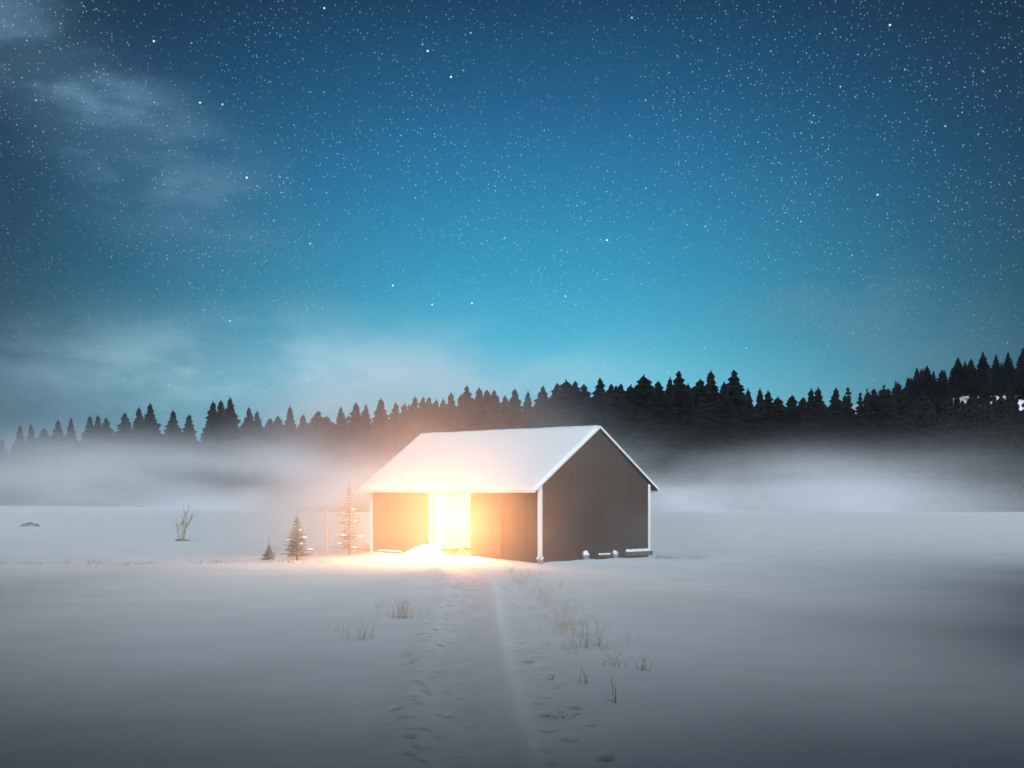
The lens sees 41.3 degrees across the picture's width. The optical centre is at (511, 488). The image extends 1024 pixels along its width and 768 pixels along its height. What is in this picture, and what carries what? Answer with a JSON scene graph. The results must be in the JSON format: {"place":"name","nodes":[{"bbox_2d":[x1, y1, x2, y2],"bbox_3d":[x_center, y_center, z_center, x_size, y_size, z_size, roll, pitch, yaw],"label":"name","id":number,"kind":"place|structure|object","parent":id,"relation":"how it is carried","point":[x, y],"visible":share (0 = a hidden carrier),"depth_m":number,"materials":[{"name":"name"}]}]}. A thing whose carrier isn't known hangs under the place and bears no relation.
{"place":"outdoors","nodes":[
{"label":"outdoors","id":0,"kind":"place"},
{"bbox_2d":[0,394,1023,767],"bbox_3d":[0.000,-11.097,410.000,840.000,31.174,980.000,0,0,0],"label":"snow ground","id":1,"kind":"structure","parent":0,"point":[828,640],"depth_m":24.44,"materials":[{"name":"snow"}]},
{"bbox_2d":[0,439,22,505],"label":"conifer","id":2,"kind":"object","parent":1,"relation":"on","point":[8,482],"visible":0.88,"depth_m":225.07,"materials":[{"name":"green plant"}]},
{"bbox_2d":[9,426,25,483],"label":"conifer","id":3,"kind":"object","parent":1,"relation":"on","point":[16,452],"visible":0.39,"depth_m":232.63,"materials":[{"name":"green plant"}]},
{"bbox_2d":[14,425,35,482],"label":"conifer","id":4,"kind":"object","parent":1,"relation":"on","point":[28,445],"visible":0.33,"depth_m":232.73,"materials":[{"name":"green plant"}]},
{"bbox_2d":[9,429,78,505],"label":"conifer","id":5,"kind":"object","parent":1,"relation":"on","point":[43,481],"visible":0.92,"depth_m":225.78,"materials":[{"name":"green plant"}]},
{"bbox_2d":[50,421,65,461],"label":"conifer","id":6,"kind":"object","parent":1,"relation":"on","point":[57,437],"visible":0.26,"depth_m":243.78,"materials":[{"name":"green plant"}]},
{"bbox_2d":[57,419,78,487],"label":"conifer","id":7,"kind":"object","parent":1,"relation":"on","point":[70,440],"visible":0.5,"depth_m":240.28,"materials":[{"name":"green plant"}]},
{"bbox_2d":[66,417,97,503],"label":"conifer","id":8,"kind":"object","parent":1,"relation":"on","point":[89,434],"visible":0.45,"depth_m":237.23,"materials":[{"name":"green plant"}]},
{"bbox_2d":[69,416,101,502],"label":"conifer","id":9,"kind":"object","parent":1,"relation":"on","point":[97,425],"visible":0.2,"depth_m":239.25,"materials":[{"name":"green plant"}]},
{"bbox_2d":[74,418,141,507],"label":"conifer","id":10,"kind":"object","parent":1,"relation":"on","point":[106,483],"visible":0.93,"depth_m":221.25,"materials":[{"name":"green plant"}]},
{"bbox_2d":[113,413,153,507],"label":"conifer","id":11,"kind":"object","parent":1,"relation":"on","point":[124,434],"visible":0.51,"depth_m":237.08,"materials":[{"name":"green plant"}]},
{"bbox_2d":[124,408,155,507],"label":"conifer","id":12,"kind":"object","parent":1,"relation":"on","point":[142,436],"visible":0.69,"depth_m":238.55,"materials":[{"name":"green plant"}]},
{"bbox_2d":[143,404,163,473],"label":"conifer","id":13,"kind":"object","parent":1,"relation":"on","point":[151,426],"visible":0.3,"depth_m":243.50,"materials":[{"name":"green plant"}]},
{"bbox_2d":[146,411,181,507],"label":"conifer","id":14,"kind":"object","parent":1,"relation":"on","point":[163,464],"visible":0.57,"depth_m":237.78,"materials":[{"name":"green plant"}]},
{"bbox_2d":[153,415,208,509],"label":"conifer","id":15,"kind":"object","parent":1,"relation":"on","point":[181,490],"visible":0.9,"depth_m":224.65,"materials":[{"name":"green plant"}]},
{"bbox_2d":[173,505,196,540],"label":"bare shrub","id":16,"kind":"object","parent":1,"relation":"on","point":[184,528],"visible":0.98,"depth_m":73.08,"materials":[{"name":"grey plant"}]},
{"bbox_2d":[199,402,216,447],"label":"conifer","id":17,"kind":"object","parent":1,"relation":"on","point":[211,413],"visible":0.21,"depth_m":241.12,"materials":[{"name":"green plant"}]},
{"bbox_2d":[194,401,251,510],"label":"conifer","id":18,"kind":"object","parent":1,"relation":"on","point":[222,467],"visible":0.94,"depth_m":225.02,"materials":[{"name":"green plant"}]},
{"bbox_2d":[225,398,249,484],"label":"conifer","id":19,"kind":"object","parent":1,"relation":"on","point":[233,421],"visible":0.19,"depth_m":232.85,"materials":[{"name":"green plant"}]},
{"bbox_2d":[239,408,258,463],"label":"conifer","id":20,"kind":"object","parent":1,"relation":"on","point":[247,425],"visible":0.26,"depth_m":243.51,"materials":[{"name":"green plant"}]},
{"bbox_2d":[243,419,273,483],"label":"conifer","id":21,"kind":"object","parent":1,"relation":"on","point":[256,452],"visible":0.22,"depth_m":232.31,"materials":[{"name":"green plant"}]},
{"bbox_2d":[252,412,264,448],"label":"conifer","id":22,"kind":"object","parent":1,"relation":"on","point":[258,421],"visible":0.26,"depth_m":244.55,"materials":[{"name":"green plant"}]},
{"bbox_2d":[260,544,276,559],"bbox_3d":[-9.741,2.403,54.217,0.638,1.041,0.645,0,0,0],"label":"young fir","id":23,"kind":"object","parent":1,"relation":"on","point":[269,556],"visible":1,"depth_m":54.13,"materials":[{"name":"green plant"}]},
{"bbox_2d":[240,416,305,511],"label":"conifer","id":24,"kind":"object","parent":1,"relation":"on","point":[264,476],"visible":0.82,"depth_m":221.57,"materials":[{"name":"green plant"}]},
{"bbox_2d":[267,406,314,511],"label":"conifer","id":25,"kind":"object","parent":1,"relation":"on","point":[291,443],"visible":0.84,"depth_m":221.95,"materials":[{"name":"green plant"}]},
{"bbox_2d":[283,517,312,559],"bbox_3d":[-8.458,1.904,53.502,1.286,2.021,1.152,0,0,0],"label":"young fir","id":26,"kind":"object","parent":1,"relation":"on","point":[294,543],"visible":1,"depth_m":53.42,"materials":[{"name":"green plant"}]},
{"bbox_2d":[295,415,308,446],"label":"conifer","id":27,"kind":"object","parent":1,"relation":"on","point":[302,427],"visible":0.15,"depth_m":229.25,"materials":[{"name":"green plant"}]},
{"bbox_2d":[292,411,355,511],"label":"conifer","id":28,"kind":"object","parent":1,"relation":"on","point":[316,438],"visible":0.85,"depth_m":223.14,"materials":[{"name":"green plant"}]},
{"bbox_2d":[321,504,331,555],"bbox_3d":[-7.736,1.703,56.553,0.522,2.401,0.280,0,0,-43],"label":"sapling","id":29,"kind":"object","parent":1,"relation":"on","point":[326,530],"visible":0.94,"depth_m":56.48,"materials":[{"name":"plant"}]},
{"bbox_2d":[317,407,369,511],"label":"conifer","id":30,"kind":"object","parent":1,"relation":"on","point":[341,441],"visible":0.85,"depth_m":224.31,"materials":[{"name":"green plant"}]},
{"bbox_2d":[324,416,367,499],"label":"conifer","id":31,"kind":"object","parent":1,"relation":"on","point":[329,424],"visible":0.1,"depth_m":229.55,"materials":[{"name":"green plant"}]},
{"bbox_2d":[331,488,368,554],"bbox_3d":[-6.863,1.298,57.187,1.396,3.200,1.555,0,0,33],"label":"young fir","id":32,"kind":"object","parent":1,"relation":"on","point":[349,536],"visible":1,"depth_m":57.13,"materials":[{"name":"green plant"}]},
{"bbox_2d":[1,555,703,565],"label":"stubble","id":33,"kind":"object","parent":1,"relation":"on","point":[288,561],"visible":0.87,"depth_m":51.69,"materials":[{"name":"plant"}]},
{"bbox_2d":[336,617,377,640],"bbox_3d":[-2.824,2.623,25.422,0.768,0.493,1.405,0,0,0],"label":"grass tuft","id":34,"kind":"object","parent":1,"relation":"on","point":[359,631],"visible":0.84,"depth_m":25.49,"materials":[{"name":"plant"}]},
{"bbox_2d":[347,403,379,510],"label":"conifer","id":35,"kind":"object","parent":1,"relation":"on","point":[357,430],"visible":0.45,"depth_m":230.01,"materials":[{"name":"green plant"}]},
{"bbox_2d":[362,405,380,470],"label":"conifer","id":36,"kind":"object","parent":1,"relation":"on","point":[366,414],"visible":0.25,"depth_m":242.99,"materials":[{"name":"green plant"}]},
{"bbox_2d":[370,399,389,469],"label":"conifer","id":37,"kind":"object","parent":1,"relation":"on","point":[378,422],"visible":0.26,"depth_m":244.95,"materials":[{"name":"green plant"}]},
{"bbox_2d":[376,549,401,553],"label":"timber beam","id":38,"kind":"structure","parent":1,"relation":"on","point":[389,551],"depth_m":57.89,"materials":[{"name":"white"}]},
{"bbox_2d":[373,403,405,471],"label":"conifer","id":39,"kind":"object","parent":1,"relation":"on","point":[390,442],"visible":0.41,"depth_m":232.71,"materials":[{"name":"green plant"}]},
{"bbox_2d":[378,596,429,619],"bbox_3d":[-2.377,2.574,29.695,1.117,0.577,1.000,0,0,0],"label":"grass tuft","id":40,"kind":"object","parent":1,"relation":"on","point":[402,610],"visible":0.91,"depth_m":29.63,"materials":[{"name":"plant"}]},
{"bbox_2d":[398,397,430,450],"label":"conifer","id":41,"kind":"object","parent":1,"relation":"on","point":[414,428],"visible":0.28,"depth_m":222.94,"materials":[{"name":"green plant"}]},
{"bbox_2d":[418,397,424,413],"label":"conifer","id":42,"kind":"object","parent":1,"relation":"on","point":[421,405],"visible":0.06,"depth_m":233.40,"materials":[{"name":"green plant"}]},
{"bbox_2d":[421,397,438,432],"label":"conifer","id":43,"kind":"object","parent":1,"relation":"on","point":[427,414],"visible":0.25,"depth_m":227.51,"materials":[{"name":"green plant"}]},
{"bbox_2d":[427,400,447,432],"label":"conifer","id":44,"kind":"object","parent":1,"relation":"on","point":[438,419],"visible":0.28,"depth_m":227.30,"materials":[{"name":"green plant"}]},
{"bbox_2d":[439,399,450,426],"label":"conifer","id":45,"kind":"object","parent":1,"relation":"on","point":[445,416],"visible":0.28,"depth_m":229.79,"materials":[{"name":"green plant"}]},
{"bbox_2d":[446,393,456,422],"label":"conifer","id":46,"kind":"object","parent":1,"relation":"on","point":[450,406],"visible":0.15,"depth_m":239.44,"materials":[{"name":"green plant"}]},
{"bbox_2d":[444,395,475,431],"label":"conifer","id":47,"kind":"object","parent":1,"relation":"on","point":[459,417],"visible":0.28,"depth_m":224.60,"materials":[{"name":"green plant"}]},
{"bbox_2d":[458,521,467,555],"bbox_3d":[-1.991,2.014,55.231,0.443,1.449,0.507,0,0,0],"label":"lamp","id":48,"kind":"object","parent":1,"relation":"on","point":[461,523],"visible":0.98,"depth_m":55.21,"materials":[{"name":"silver metal"}]},
{"bbox_2d":[448,386,487,430],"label":"conifer","id":49,"kind":"object","parent":1,"relation":"on","point":[472,412],"visible":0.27,"depth_m":226.54,"materials":[{"name":"green plant"}]},
{"bbox_2d":[474,388,484,421],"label":"conifer","id":50,"kind":"object","parent":1,"relation":"on","point":[479,402],"visible":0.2,"depth_m":242.66,"materials":[{"name":"green plant"}]},
{"bbox_2d":[479,390,490,422],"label":"conifer","id":51,"kind":"object","parent":1,"relation":"on","point":[486,396],"visible":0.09,"depth_m":243.22,"materials":[{"name":"green plant"}]},
{"bbox_2d":[481,390,512,429],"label":"conifer","id":52,"kind":"object","parent":1,"relation":"on","point":[493,416],"visible":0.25,"depth_m":234.00,"materials":[{"name":"green plant"}]},
{"bbox_2d":[356,425,659,562],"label":"barn","id":53,"kind":"structure","parent":1,"relation":"on","point":[563,493],"depth_m":55.03,"materials":[{"name":"brown"}]},
{"bbox_2d":[470,494,501,558],"bbox_3d":[-1.069,1.470,53.988,0.131,2.540,1.740,0,0,-45],"label":"door","id":54,"kind":"structure","parent":53,"relation":"in","point":[485,509],"depth_m":53.96,"materials":[{"name":"brown wood"}]},
{"bbox_2d":[501,396,516,428],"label":"conifer","id":55,"kind":"object","parent":1,"relation":"on","point":[510,417],"visible":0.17,"depth_m":238.83,"materials":[{"name":"black plant"}]},
{"bbox_2d":[508,389,522,419],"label":"conifer","id":56,"kind":"object","parent":1,"relation":"on","point":[515,396],"visible":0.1,"depth_m":244.48,"materials":[{"name":"black plant"}]},
{"bbox_2d":[11,358,1023,511],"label":"forest","id":57,"kind":"object","parent":1,"relation":"on","point":[969,464],"visible":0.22,"depth_m":240.40,"materials":[{"name":"black plant"}]},
{"bbox_2d":[514,392,539,428],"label":"conifer","id":58,"kind":"object","parent":1,"relation":"on","point":[527,415],"visible":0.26,"depth_m":229.23,"materials":[{"name":"black plant"}]},
{"bbox_2d":[533,386,553,427],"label":"conifer","id":59,"kind":"object","parent":1,"relation":"on","point":[542,405],"visible":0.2,"depth_m":235.31,"materials":[{"name":"black plant"}]},
{"bbox_2d":[549,383,559,406],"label":"conifer","id":60,"kind":"object","parent":1,"relation":"on","point":[554,391],"visible":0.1,"depth_m":239.61,"materials":[{"name":"black plant"}]},
{"bbox_2d":[542,379,584,426],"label":"conifer","id":61,"kind":"object","parent":1,"relation":"on","point":[565,403],"visible":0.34,"depth_m":223.11,"materials":[{"name":"black plant"}]},
{"bbox_2d":[572,381,580,394],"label":"conifer","id":62,"kind":"object","parent":1,"relation":"on","point":[576,388],"visible":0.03,"depth_m":237.03,"materials":[{"name":"black plant"}]},
{"bbox_2d":[567,384,622,447],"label":"conifer","id":63,"kind":"object","parent":1,"relation":"on","point":[592,415],"visible":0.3,"depth_m":223.63,"materials":[{"name":"black plant"}]},
{"bbox_2d":[592,378,619,436],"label":"conifer","id":64,"kind":"object","parent":1,"relation":"on","point":[601,397],"visible":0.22,"depth_m":234.02,"materials":[{"name":"black plant"}]},
{"bbox_2d":[606,384,615,406],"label":"conifer","id":65,"kind":"object","parent":1,"relation":"on","point":[610,391],"visible":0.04,"depth_m":242.88,"materials":[{"name":"black plant"}]},
{"bbox_2d":[611,384,624,407],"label":"conifer","id":66,"kind":"object","parent":1,"relation":"on","point":[621,393],"visible":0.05,"depth_m":242.28,"materials":[{"name":"black plant"}]},
{"bbox_2d":[611,384,637,450],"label":"conifer","id":67,"kind":"object","parent":1,"relation":"on","point":[626,401],"visible":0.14,"depth_m":233.97,"materials":[{"name":"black plant"}]},
{"bbox_2d":[614,374,652,457],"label":"conifer","id":68,"kind":"object","parent":1,"relation":"on","point":[641,394],"visible":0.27,"depth_m":232.58,"materials":[{"name":"black plant"}]},
{"bbox_2d":[624,548,652,555],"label":"timber beam","id":69,"kind":"structure","parent":1,"relation":"on","point":[637,552],"depth_m":55.43,"materials":[{"name":"white"}]},
{"bbox_2d":[624,381,713,510],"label":"conifer","id":70,"kind":"object","parent":1,"relation":"on","point":[661,453],"visible":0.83,"depth_m":219.00,"materials":[{"name":"black plant"}]},
{"bbox_2d":[665,377,672,397],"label":"conifer","id":71,"kind":"object","parent":1,"relation":"on","point":[669,384],"visible":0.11,"depth_m":231.24,"materials":[{"name":"black plant"}]},
{"bbox_2d":[667,371,709,497],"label":"conifer","id":72,"kind":"object","parent":1,"relation":"on","point":[680,401],"visible":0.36,"depth_m":226.01,"materials":[{"name":"black plant"}]},
{"bbox_2d":[679,384,709,496],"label":"conifer","id":73,"kind":"object","parent":1,"relation":"on","point":[702,441],"visible":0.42,"depth_m":225.69,"materials":[{"name":"black plant"}]},
{"bbox_2d":[691,379,711,433],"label":"conifer","id":74,"kind":"object","parent":1,"relation":"on","point":[697,390],"visible":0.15,"depth_m":242.99,"materials":[{"name":"black plant"}]},
{"bbox_2d":[697,371,719,446],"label":"conifer","id":75,"kind":"object","parent":1,"relation":"on","point":[711,393],"visible":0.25,"depth_m":240.47,"materials":[{"name":"black plant"}]},
{"bbox_2d":[693,382,761,510],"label":"conifer","id":76,"kind":"object","parent":1,"relation":"on","point":[725,458],"visible":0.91,"depth_m":222.11,"materials":[{"name":"black plant"}]},
{"bbox_2d":[712,370,757,446],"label":"conifer","id":77,"kind":"object","parent":1,"relation":"on","point":[736,389],"visible":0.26,"depth_m":238.65,"materials":[{"name":"black plant"}]},
{"bbox_2d":[736,389,757,452],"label":"conifer","id":78,"kind":"object","parent":1,"relation":"on","point":[748,411],"visible":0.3,"depth_m":236.31,"materials":[{"name":"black plant"}]},
{"bbox_2d":[745,391,773,459],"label":"conifer","id":79,"kind":"object","parent":1,"relation":"on","point":[766,407],"visible":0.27,"depth_m":229.23,"materials":[{"name":"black plant"}]},
{"bbox_2d":[754,389,764,416],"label":"conifer","id":80,"kind":"object","parent":1,"relation":"on","point":[759,400],"visible":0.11,"depth_m":241.18,"materials":[{"name":"black plant"}]},
{"bbox_2d":[734,397,823,511],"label":"conifer","id":81,"kind":"object","parent":1,"relation":"on","point":[773,465],"visible":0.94,"depth_m":220.85,"materials":[{"name":"black plant"}]},
{"bbox_2d":[785,395,802,448],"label":"conifer","id":82,"kind":"object","parent":1,"relation":"on","point":[792,407],"visible":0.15,"depth_m":240.40,"materials":[{"name":"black plant"}]},
{"bbox_2d":[794,389,814,449],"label":"conifer","id":83,"kind":"object","parent":1,"relation":"on","point":[810,398],"visible":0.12,"depth_m":234.04,"materials":[{"name":"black plant"}]},
{"bbox_2d":[795,388,856,511],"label":"conifer","id":84,"kind":"object","parent":1,"relation":"on","point":[832,482],"visible":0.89,"depth_m":220.35,"materials":[{"name":"black plant"}]},
{"bbox_2d":[826,388,865,509],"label":"conifer","id":85,"kind":"object","parent":1,"relation":"on","point":[838,412],"visible":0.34,"depth_m":227.34,"materials":[{"name":"black plant"}]},
{"bbox_2d":[842,395,856,437],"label":"conifer","id":86,"kind":"object","parent":1,"relation":"on","point":[850,415],"visible":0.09,"depth_m":232.31,"materials":[{"name":"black plant"}]},
{"bbox_2d":[850,401,864,449],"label":"conifer","id":87,"kind":"object","parent":1,"relation":"on","point":[860,410],"visible":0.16,"depth_m":229.63,"materials":[{"name":"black plant"}]},
{"bbox_2d":[844,389,921,511],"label":"conifer","id":88,"kind":"object","parent":1,"relation":"on","point":[879,471],"visible":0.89,"depth_m":223.62,"materials":[{"name":"black plant"}]},
{"bbox_2d":[878,390,929,497],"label":"conifer","id":89,"kind":"object","parent":1,"relation":"on","point":[881,393],"visible":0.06,"depth_m":240.03,"materials":[{"name":"black plant"}]},
{"bbox_2d":[882,389,936,511],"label":"conifer","id":90,"kind":"object","parent":1,"relation":"on","point":[889,405],"visible":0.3,"depth_m":238.14,"materials":[{"name":"black plant"}]},
{"bbox_2d":[893,382,926,496],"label":"conifer","id":91,"kind":"object","parent":1,"relation":"on","point":[898,398],"visible":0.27,"depth_m":243.17,"materials":[{"name":"black plant"}]},
{"bbox_2d":[901,378,918,404],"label":"conifer","id":92,"kind":"object","parent":1,"relation":"on","point":[909,389],"visible":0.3,"depth_m":327.31,"materials":[{"name":"black plant"}]},
{"bbox_2d":[912,368,920,391],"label":"conifer","id":93,"kind":"object","parent":1,"relation":"on","point":[916,379],"visible":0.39,"depth_m":337.37,"materials":[{"name":"black plant"}]},
{"bbox_2d":[911,366,935,409],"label":"conifer","id":94,"kind":"object","parent":1,"relation":"on","point":[926,385],"visible":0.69,"depth_m":324.40,"materials":[{"name":"black plant"}]},
{"bbox_2d":[932,397,942,442],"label":"conifer","id":95,"kind":"object","parent":1,"relation":"on","point":[935,405],"visible":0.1,"depth_m":255.73,"materials":[{"name":"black plant"}]},
{"bbox_2d":[931,370,954,406],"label":"conifer","id":96,"kind":"object","parent":1,"relation":"on","point":[942,387],"visible":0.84,"depth_m":322.48,"materials":[{"name":"black plant"}]},
{"bbox_2d":[948,358,964,394],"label":"conifer","id":97,"kind":"object","parent":1,"relation":"on","point":[957,369],"visible":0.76,"depth_m":326.05,"materials":[{"name":"black plant"}]},
{"bbox_2d":[961,359,981,395],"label":"conifer","id":98,"kind":"object","parent":1,"relation":"on","point":[970,373],"visible":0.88,"depth_m":323.84,"materials":[{"name":"black plant"}]},
{"bbox_2d":[976,352,989,384],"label":"conifer","id":99,"kind":"object","parent":1,"relation":"on","point":[983,364],"visible":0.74,"depth_m":326.75,"materials":[{"name":"black plant"}]},
{"bbox_2d":[990,355,1009,393],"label":"conifer","id":100,"kind":"object","parent":1,"relation":"on","point":[995,370],"visible":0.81,"depth_m":324.22,"materials":[{"name":"black plant"}]},
{"bbox_2d":[990,393,1023,473],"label":"conifer","id":101,"kind":"object","parent":1,"relation":"on","point":[1001,400],"visible":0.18,"depth_m":251.94,"materials":[{"name":"black plant"}]},
{"bbox_2d":[1001,352,1015,387],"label":"conifer","id":102,"kind":"object","parent":1,"relation":"on","point":[1008,371],"visible":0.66,"depth_m":326.41,"materials":[{"name":"black plant"}]},
{"bbox_2d":[1012,398,1023,439],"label":"conifer","id":103,"kind":"object","parent":1,"relation":"on","point":[1020,418],"visible":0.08,"depth_m":257.26,"materials":[{"name":"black plant"}]},
{"bbox_2d":[1014,348,1023,380],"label":"conifer","id":104,"kind":"object","parent":1,"relation":"on","point":[1020,362],"visible":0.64,"depth_m":337.03,"materials":[{"name":"black plant"}]},
{"bbox_2d":[0,0,1023,456],"label":"sky","id":105,"kind":"structure","parent":0,"point":[269,207],"materials":[{"name":"blue"}]},
{"bbox_2d":[501,562,643,654],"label":"dry grass","id":106,"kind":"structure","parent":0,"point":[569,626],"depth_m":28.80,"materials":[{"name":"plant"}]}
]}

